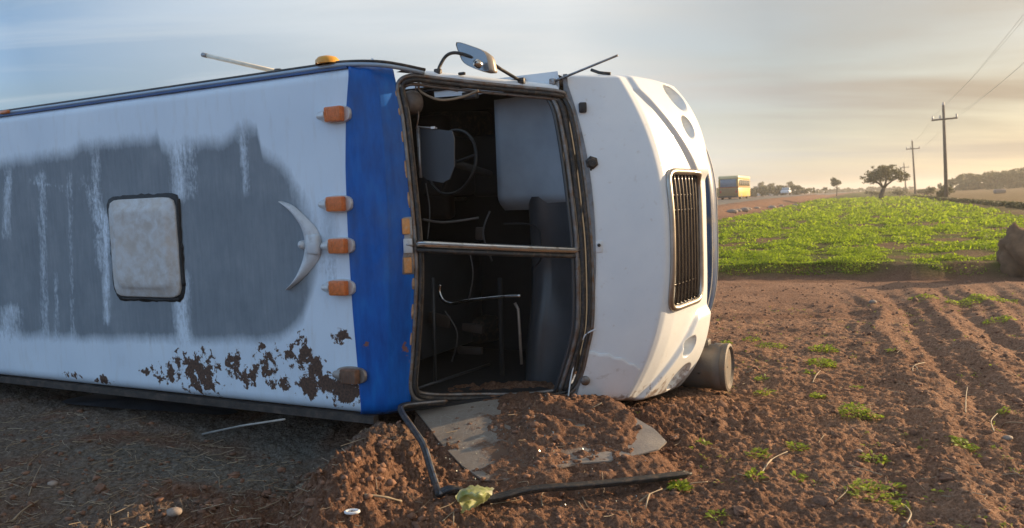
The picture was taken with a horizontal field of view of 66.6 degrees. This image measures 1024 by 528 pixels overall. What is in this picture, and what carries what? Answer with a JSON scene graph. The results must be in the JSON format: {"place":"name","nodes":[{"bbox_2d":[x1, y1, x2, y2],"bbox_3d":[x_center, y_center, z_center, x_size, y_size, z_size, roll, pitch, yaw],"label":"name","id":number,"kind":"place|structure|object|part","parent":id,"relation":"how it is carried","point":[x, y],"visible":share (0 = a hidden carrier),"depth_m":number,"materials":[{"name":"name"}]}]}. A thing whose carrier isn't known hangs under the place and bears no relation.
{"place":"outdoors","nodes":[
{"label":"outdoors","id":0,"kind":"place"},
{"bbox_2d":[0,187,1023,527],"bbox_3d":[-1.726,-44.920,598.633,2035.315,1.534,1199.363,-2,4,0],"label":"ground","id":1,"kind":"structure","parent":0,"point":[310,443],"depth_m":5.58,"materials":[{"name":"soil"}]},
{"bbox_2d":[12,500,38,520],"bbox_3d":[-2.975,1.509,4.762,0.015,0.058,0.216,-2,4,9],"label":"dry stalk","id":2,"kind":"object","parent":1,"relation":"on","point":[16,516],"visible":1,"depth_m":4.73,"materials":[{"name":"plant"}]},
{"bbox_2d":[28,464,41,495],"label":"dry stalk","id":3,"kind":"object","parent":1,"relation":"on","point":[33,480],"visible":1,"depth_m":5.12,"materials":[{"name":"plant"}]},
{"bbox_2d":[47,480,57,485],"bbox_3d":[-3.020,1.444,5.122,0.071,0.039,0.054,-2,4,0],"label":"stone","id":4,"kind":"object","parent":1,"relation":"on","point":[52,483],"visible":1,"depth_m":5.11,"materials":[{"name":"grey stone"}]},
{"bbox_2d":[94,483,106,492],"bbox_3d":[-2.667,1.449,5.037,0.091,0.052,0.074,-1,5,17],"label":"earth lump","id":5,"kind":"object","parent":1,"relation":"on","point":[99,487],"visible":0.96,"depth_m":5.02,"materials":[{"name":"soil"}]},
{"bbox_2d":[61,394,236,414],"bbox_3d":[-3.270,1.261,7.102,1.864,0.092,0.429,-1,5,19],"label":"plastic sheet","id":6,"kind":"object","parent":1,"relation":"on","point":[110,401],"visible":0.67,"depth_m":6.97,"materials":[{"name":"black plastic"}]},
{"bbox_2d":[160,479,171,485],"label":"earth lump","id":7,"kind":"object","parent":1,"relation":"on","point":[166,484],"visible":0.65,"depth_m":5.09,"materials":[{"name":"soil"}]},
{"bbox_2d":[167,507,182,516],"bbox_3d":[-1.929,1.415,4.448,0.095,0.052,0.071,-2,4,0],"label":"stone","id":8,"kind":"object","parent":1,"relation":"on","point":[174,511],"visible":1,"depth_m":4.43,"materials":[{"name":"grey stone"}]},
{"bbox_2d":[210,498,226,503],"bbox_3d":[-1.776,1.443,4.720,0.102,0.053,0.075,-6,6,-43],"label":"earth lump","id":9,"kind":"object","parent":1,"relation":"on","point":[216,500],"visible":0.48,"depth_m":4.71,"materials":[{"name":"soil"}]},
{"bbox_2d":[227,471,240,478],"bbox_3d":[-1.887,1.440,5.290,0.088,0.056,0.077,-5,5,-34],"label":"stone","id":10,"kind":"object","parent":1,"relation":"on","point":[235,474],"visible":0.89,"depth_m":5.27,"materials":[{"name":"stone"}]},
{"bbox_2d":[227,518,257,522],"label":"dry stalk","id":11,"kind":"object","parent":1,"relation":"on","point":[242,519],"visible":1,"depth_m":4.29,"materials":[{"name":"plant"}]},
{"bbox_2d":[202,418,285,434],"bbox_3d":[-2.070,1.247,5.956,1.122,0.296,0.014,1,6,38],"label":"thin rod","id":12,"kind":"object","parent":1,"relation":"on","point":[250,424],"visible":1,"depth_m":5.92,"materials":[{"name":"grey metal"}]},
{"bbox_2d":[261,490,271,497],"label":"earth lump","id":13,"kind":"object","parent":1,"relation":"on","point":[266,493],"visible":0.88,"depth_m":4.91,"materials":[{"name":"soil"}]},
{"bbox_2d":[304,498,315,505],"bbox_3d":[-1.069,1.268,4.149,0.080,0.040,0.058,-1,5,19],"label":"earth lump","id":14,"kind":"object","parent":1,"relation":"on","point":[308,501],"visible":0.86,"depth_m":4.13,"materials":[{"name":"soil"}]},
{"bbox_2d":[344,508,359,514],"bbox_3d":[-0.824,1.276,4.015,0.084,0.016,0.057,-2,4,0],"label":"bottle ring","id":15,"kind":"object","parent":1,"relation":"on","point":[349,512],"visible":1,"depth_m":4.00,"materials":[{"name":"white plastic"}]},
{"bbox_2d":[0,42,733,423],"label":"overturned bus","id":16,"kind":"object","parent":1,"relation":"on","point":[372,238],"visible":0.98,"depth_m":5.99,"materials":[{"name":"paint"}]},
{"bbox_2d":[364,493,401,501],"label":"dry stalk","id":17,"kind":"object","parent":1,"relation":"on","point":[385,497],"visible":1,"depth_m":4.20,"materials":[{"name":"plant"}]},
{"bbox_2d":[376,439,390,446],"bbox_3d":[-0.797,1.114,4.829,0.094,0.049,0.072,-2,4,2],"label":"earth lump","id":18,"kind":"object","parent":1,"relation":"on","point":[385,442],"visible":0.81,"depth_m":4.81,"materials":[{"name":"soil"}]},
{"bbox_2d":[407,451,414,456],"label":"earth lump","id":19,"kind":"object","parent":1,"relation":"on","point":[411,453],"visible":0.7,"depth_m":4.78,"materials":[{"name":"soil"}]},
{"bbox_2d":[442,511,454,525],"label":"dry stalk","id":20,"kind":"object","parent":1,"relation":"on","point":[449,515],"visible":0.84,"depth_m":4.14,"materials":[{"name":"plant"}]},
{"bbox_2d":[455,485,493,512],"bbox_3d":[-0.204,1.260,4.159,0.217,0.167,0.261,-2,4,0],"label":"plastic wrapper","id":21,"kind":"object","parent":1,"relation":"on","point":[468,498],"visible":1,"depth_m":4.16,"materials":[{"name":"yellow plastic"}]},
{"bbox_2d":[0,280,1023,527],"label":"soil clods","id":22,"kind":"object","parent":1,"relation":"on","point":[518,498],"visible":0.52,"depth_m":5.05,"materials":[{"name":"brown soil"}]},
{"bbox_2d":[0,291,1023,527],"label":"straw litter","id":23,"kind":"object","parent":1,"relation":"on","point":[129,485],"visible":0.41,"depth_m":5.19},
{"bbox_2d":[529,421,539,427],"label":"earth lump","id":24,"kind":"object","parent":1,"relation":"on","point":[533,424],"visible":1,"depth_m":5.14,"materials":[{"name":"soil"}]},
{"bbox_2d":[415,399,666,481],"bbox_3d":[0.172,1.121,5.326,1.347,0.208,1.288,-4,5,-23],"label":"fallen windscreen","id":25,"kind":"object","parent":1,"relation":"on","point":[648,438],"visible":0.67,"depth_m":5.13,"materials":[{"name":"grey glass"}]},
{"bbox_2d":[552,435,560,441],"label":"earth lump","id":26,"kind":"object","parent":25,"relation":"on","point":[556,438],"visible":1,"depth_m":5.03,"materials":[{"name":"soil"}]},
{"bbox_2d":[397,398,691,503],"bbox_3d":[-0.070,1.162,4.741,2.046,0.304,1.095,1,5,33],"label":"windscreen seal","id":27,"kind":"object","parent":1,"relation":"on","point":[439,491],"visible":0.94,"depth_m":4.52,"materials":[{"name":"black rubber"}]},
{"bbox_2d":[436,395,690,506],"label":"glass crumbs","id":28,"kind":"object","parent":1,"relation":"on","point":[544,448],"visible":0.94,"depth_m":4.95,"materials":[{"name":"grey"}]},
{"bbox_2d":[638,488,661,508],"bbox_3d":[0.762,1.316,4.386,0.084,0.038,0.313,0,5,28],"label":"dry stalk","id":29,"kind":"object","parent":1,"relation":"on","point":[647,496],"visible":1,"depth_m":4.38,"materials":[{"name":"plant"}]},
{"bbox_2d":[669,435,678,440],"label":"earth lump","id":30,"kind":"object","parent":1,"relation":"on","point":[673,438],"visible":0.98,"depth_m":5.48,"materials":[{"name":"soil"}]},
{"bbox_2d":[666,479,693,490],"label":"weed","id":31,"kind":"object","parent":1,"relation":"on","point":[678,483],"visible":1,"depth_m":4.55,"materials":[{"name":"green plant"}]},
{"bbox_2d":[663,481,707,489],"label":"dry stalk","id":32,"kind":"object","parent":1,"relation":"on","point":[690,483],"visible":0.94,"depth_m":4.61,"materials":[{"name":"plant"}]},
{"bbox_2d":[696,410,705,415],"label":"earth lump","id":33,"kind":"object","parent":1,"relation":"on","point":[701,412],"visible":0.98,"depth_m":5.88,"materials":[{"name":"soil"}]},
{"bbox_2d":[695,437,711,445],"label":"weed","id":34,"kind":"object","parent":1,"relation":"on","point":[704,442],"visible":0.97,"depth_m":5.47,"materials":[{"name":"green plant"}]},
{"bbox_2d":[705,508,725,523],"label":"weed","id":35,"kind":"object","parent":1,"relation":"on","point":[708,514],"visible":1,"depth_m":4.14,"materials":[{"name":"green plant"}]},
{"bbox_2d":[727,209,737,212],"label":"pale rock","id":36,"kind":"object","parent":1,"relation":"on","point":[732,211],"visible":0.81,"depth_m":55.49,"materials":[{"name":"stone"}]},
{"bbox_2d":[733,505,747,515],"bbox_3d":[1.217,1.313,4.151,0.081,0.054,0.079,1,5,34],"label":"earth lump","id":37,"kind":"object","parent":1,"relation":"on","point":[739,510],"visible":1,"depth_m":4.13,"materials":[{"name":"soil"}]},
{"bbox_2d":[740,207,748,211],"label":"pale rock","id":38,"kind":"object","parent":1,"relation":"on","point":[745,209],"visible":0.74,"depth_m":60.00,"materials":[{"name":"stone"}]},
{"bbox_2d":[742,336,759,341],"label":"weed","id":39,"kind":"object","parent":1,"relation":"on","point":[755,339],"visible":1,"depth_m":9.15,"materials":[{"name":"green plant"}]},
{"bbox_2d":[743,466,768,478],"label":"weed","id":40,"kind":"object","parent":1,"relation":"on","point":[752,471],"visible":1,"depth_m":4.64,"materials":[{"name":"green plant"}]},
{"bbox_2d":[744,447,771,458],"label":"weed","id":41,"kind":"object","parent":1,"relation":"on","point":[760,450],"visible":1,"depth_m":5.08,"materials":[{"name":"green plant"}]},
{"bbox_2d":[754,374,770,380],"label":"weed","id":42,"kind":"object","parent":1,"relation":"on","point":[757,378],"visible":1,"depth_m":7.34,"materials":[{"name":"green plant"}]},
{"bbox_2d":[753,388,776,395],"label":"weed","id":43,"kind":"object","parent":1,"relation":"on","point":[759,391],"visible":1,"depth_m":6.77,"materials":[{"name":"green plant"}]},
{"bbox_2d":[716,185,825,197],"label":"hedge","id":44,"kind":"object","parent":1,"relation":"on","point":[775,191],"visible":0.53,"depth_m":207.45,"materials":[{"name":"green plant"}]},
{"bbox_2d":[754,341,787,348],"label":"weed","id":45,"kind":"object","parent":1,"relation":"on","point":[765,343],"visible":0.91,"depth_m":8.79,"materials":[{"name":"green plant"}]},
{"bbox_2d":[762,451,787,470],"bbox_3d":[1.630,1.238,4.878,0.033,0.030,0.470,1,6,39],"label":"dry stalk","id":46,"kind":"object","parent":1,"relation":"on","point":[765,466],"visible":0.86,"depth_m":4.87,"materials":[{"name":"plant"}]},
{"bbox_2d":[785,441,809,450],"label":"weed","id":47,"kind":"object","parent":1,"relation":"on","point":[791,443],"visible":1,"depth_m":5.21,"materials":[{"name":"green plant"}]},
{"bbox_2d":[790,470,808,481],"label":"weed","id":48,"kind":"object","parent":1,"relation":"on","point":[800,474],"visible":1,"depth_m":4.69,"materials":[{"name":"green plant"}]},
{"bbox_2d":[809,392,825,397],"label":"weed","id":49,"kind":"object","parent":1,"relation":"on","point":[813,395],"visible":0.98,"depth_m":6.45,"materials":[{"name":"green plant"}]},
{"bbox_2d":[805,357,836,366],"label":"weed","id":50,"kind":"object","parent":1,"relation":"on","point":[828,360],"visible":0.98,"depth_m":7.80,"materials":[{"name":"green plant"}]},
{"bbox_2d":[812,495,833,506],"bbox_3d":[1.711,1.305,4.277,0.086,0.060,0.121,-5,5,-34],"label":"earth lump","id":51,"kind":"object","parent":1,"relation":"on","point":[824,501],"visible":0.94,"depth_m":4.26,"materials":[{"name":"soil"}]},
{"bbox_2d":[808,344,838,351],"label":"weed","id":52,"kind":"object","parent":1,"relation":"on","point":[826,347],"visible":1,"depth_m":8.43,"materials":[{"name":"green plant"}]},
{"bbox_2d":[635,292,1022,527],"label":"sprouts","id":53,"kind":"object","parent":1,"relation":"on","point":[940,490],"visible":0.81,"depth_m":5.24,"materials":[{"name":"green plant"}]},
{"bbox_2d":[830,178,841,195],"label":"bush","id":54,"kind":"object","parent":1,"relation":"on","point":[835,182],"visible":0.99,"depth_m":169.37,"materials":[{"name":"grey plant"}]},
{"bbox_2d":[836,401,871,418],"bbox_3d":[2.581,1.089,5.873,0.249,0.125,0.273,-2,4,0],"label":"weed","id":55,"kind":"object","parent":1,"relation":"on","point":[865,410],"visible":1,"depth_m":5.87,"materials":[{"name":"green plant"}]},
{"bbox_2d":[816,186,913,192],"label":"horizon scrub","id":56,"kind":"object","parent":1,"relation":"on","point":[848,189],"visible":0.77,"depth_m":416.98,"materials":[{"name":"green plant"}]},
{"bbox_2d":[843,478,892,501],"bbox_3d":[1.996,1.257,4.370,0.260,0.105,0.251,-1,5,18],"label":"weed","id":57,"kind":"object","parent":1,"relation":"on","point":[863,485],"visible":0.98,"depth_m":4.38,"materials":[{"name":"green plant"}]},
{"bbox_2d":[718,195,1023,275],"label":"green crop","id":58,"kind":"object","parent":1,"relation":"on","point":[818,216],"visible":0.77,"depth_m":27.25,"materials":[{"name":"green plant"}]},
{"bbox_2d":[864,190,879,194],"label":"bush","id":59,"kind":"object","parent":1,"relation":"on","point":[871,192],"visible":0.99,"depth_m":148.98,"materials":[{"name":"grey plant"}]},
{"bbox_2d":[858,450,890,463],"bbox_3d":[2.315,1.239,4.982,0.185,0.049,0.176,-4,5,-24],"label":"weed","id":60,"kind":"object","parent":1,"relation":"on","point":[885,457],"visible":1,"depth_m":4.98,"materials":[{"name":"green plant"}]},
{"bbox_2d":[866,413,884,418],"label":"weed","id":61,"kind":"object","parent":1,"relation":"on","point":[878,416],"visible":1,"depth_m":5.81,"materials":[{"name":"green plant"}]},
{"bbox_2d":[859,164,910,198],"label":"acacia tree","id":62,"kind":"object","parent":1,"relation":"on","point":[878,173],"visible":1,"depth_m":96.07,"materials":[{"name":"green plant"}]},
{"bbox_2d":[873,480,906,496],"bbox_3d":[2.173,1.285,4.468,0.207,0.052,0.208,-2,4,0],"label":"weed","id":63,"kind":"object","parent":1,"relation":"on","point":[893,484],"visible":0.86,"depth_m":4.48,"materials":[{"name":"green plant"}]},
{"bbox_2d":[883,483,897,491],"bbox_3d":[2.199,1.302,4.527,0.087,0.051,0.073,-4,5,-19],"label":"earth lump","id":64,"kind":"object","parent":1,"relation":"on","point":[891,486],"visible":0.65,"depth_m":4.51,"materials":[{"name":"soil"}]},
{"bbox_2d":[887,498,909,514],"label":"weed","id":65,"kind":"object","parent":1,"relation":"on","point":[895,502],"visible":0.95,"depth_m":4.20,"materials":[{"name":"green plant"}]},
{"bbox_2d":[888,189,909,194],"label":"bush","id":66,"kind":"object","parent":1,"relation":"on","point":[899,192],"visible":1,"depth_m":139.51,"materials":[{"name":"green plant"}]},
{"bbox_2d":[903,505,911,527],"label":"dry stalk","id":67,"kind":"object","parent":1,"relation":"on","point":[908,519],"visible":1,"depth_m":3.98,"materials":[{"name":"plant"}]},
{"bbox_2d":[906,139,919,193],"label":"utility pole","id":68,"kind":"object","parent":1,"relation":"on","point":[912,148],"visible":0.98,"depth_m":145.16,"materials":[{"name":"brown wood"}]},
{"bbox_2d":[916,189,927,193],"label":"bush","id":69,"kind":"object","parent":1,"relation":"on","point":[920,191],"visible":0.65,"depth_m":159.15,"materials":[{"name":"green plant"}]},
{"bbox_2d":[907,293,938,299],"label":"weed","id":70,"kind":"object","parent":1,"relation":"on","point":[925,294],"visible":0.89,"depth_m":12.03,"materials":[{"name":"green plant"}]},
{"bbox_2d":[924,186,936,194],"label":"bush","id":71,"kind":"object","parent":1,"relation":"on","point":[931,190],"visible":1,"depth_m":119.50,"materials":[{"name":"green plant"}]},
{"bbox_2d":[932,102,957,196],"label":"utility pole","id":72,"kind":"object","parent":1,"relation":"on","point":[943,119],"visible":0.98,"depth_m":79.37,"materials":[{"name":"brown wood"}]},
{"bbox_2d":[904,14,1023,155],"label":"power line","id":73,"kind":"object","parent":72,"relation":"attached to","point":[980,67],"visible":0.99,"depth_m":43.40,"materials":[{"name":"metal"}]},
{"bbox_2d":[908,19,1023,153],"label":"power line","id":74,"kind":"object","parent":72,"relation":"attached to","point":[975,74],"visible":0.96,"depth_m":53.87,"materials":[{"name":"metal"}]},
{"bbox_2d":[937,472,953,480],"bbox_3d":[2.478,1.214,4.447,0.098,0.049,0.067,-1,5,12],"label":"earth lump","id":75,"kind":"object","parent":1,"relation":"on","point":[943,476],"visible":1,"depth_m":4.43,"materials":[{"name":"soil"}]},
{"bbox_2d":[936,184,954,196],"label":"bush","id":76,"kind":"object","parent":1,"relation":"on","point":[940,193],"visible":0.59,"depth_m":83.46,"materials":[{"name":"green plant"}]},
{"bbox_2d":[944,298,981,304],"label":"weed","id":77,"kind":"object","parent":1,"relation":"on","point":[967,299],"visible":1,"depth_m":11.53,"materials":[{"name":"green plant"}]},
{"bbox_2d":[950,436,979,450],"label":"weed","id":78,"kind":"object","parent":1,"relation":"on","point":[969,447],"visible":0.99,"depth_m":5.14,"materials":[{"name":"green plant"}]},
{"bbox_2d":[911,195,1023,208],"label":"verge weeds","id":79,"kind":"object","parent":1,"relation":"on","point":[1013,204],"visible":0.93,"depth_m":59.31,"materials":[{"name":"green plant"}]},
{"bbox_2d":[964,173,978,189],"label":"bush","id":80,"kind":"object","parent":1,"relation":"on","point":[968,176],"visible":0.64,"depth_m":194.41,"materials":[{"name":"plant"}]},
{"bbox_2d":[937,167,1023,189],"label":"wood","id":81,"kind":"object","parent":1,"relation":"on","point":[988,180],"visible":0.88,"depth_m":189.98,"materials":[{"name":"green plant"}]},
{"bbox_2d":[963,293,1017,303],"bbox_3d":[7.157,0.512,11.654,0.715,0.141,0.733,-2,4,0],"label":"weed","id":82,"kind":"object","parent":1,"relation":"on","point":[983,295],"visible":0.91,"depth_m":11.62,"materials":[{"name":"green plant"}]},
{"bbox_2d":[984,170,1012,186],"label":"bush","id":83,"kind":"object","parent":1,"relation":"on","point":[1004,174],"visible":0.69,"depth_m":188.79,"materials":[{"name":"plant"}]},
{"bbox_2d":[983,314,1015,323],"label":"weed","id":84,"kind":"object","parent":1,"relation":"on","point":[998,318],"visible":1,"depth_m":9.70,"materials":[{"name":"green plant"}]},
{"bbox_2d":[993,189,1005,193],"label":"pale sack","id":85,"kind":"object","parent":1,"relation":"on","point":[997,191],"visible":1,"depth_m":104.75,"materials":[{"name":"fabric"}]},
{"bbox_2d":[996,406,1011,413],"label":"weed","id":86,"kind":"object","parent":1,"relation":"on","point":[1001,410],"visible":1,"depth_m":5.88,"materials":[{"name":"green plant"}]},
{"bbox_2d":[1002,435,1012,440],"bbox_3d":[3.374,1.185,5.305,0.070,0.039,0.054,-2,4,0],"label":"stone","id":87,"kind":"object","parent":1,"relation":"on","point":[1007,437],"visible":0.92,"depth_m":5.29,"materials":[{"name":"grey stone"}]},
{"bbox_2d":[996,223,1023,276],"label":"earth boulder","id":88,"kind":"object","parent":1,"relation":"on","point":[1010,255],"visible":0.9,"depth_m":14.64,"materials":[{"name":"brown soil"}]},
{"bbox_2d":[0,0,1023,192],"label":"sky","id":89,"kind":"structure","parent":0,"point":[807,93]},
{"bbox_2d":[717,191,855,204],"bbox_3d":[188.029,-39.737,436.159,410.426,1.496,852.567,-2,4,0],"label":"road","id":90,"kind":"structure","parent":0,"point":[724,201],"depth_m":97.76,"materials":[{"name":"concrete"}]},
{"bbox_2d":[718,175,749,199],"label":"yellow bus","id":91,"kind":"object","parent":90,"relation":"on","point":[729,187],"visible":0.94,"depth_m":95.92,"materials":[{"name":"paint"}]},
{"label":"rear window","id":92,"kind":"part","parent":91,"relation":"part of","materials":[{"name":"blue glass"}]},
{"bbox_2d":[780,187,790,194],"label":"white car","id":93,"kind":"object","parent":90,"relation":"on","point":[785,190],"visible":0.95,"depth_m":165.28,"materials":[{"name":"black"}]}
]}

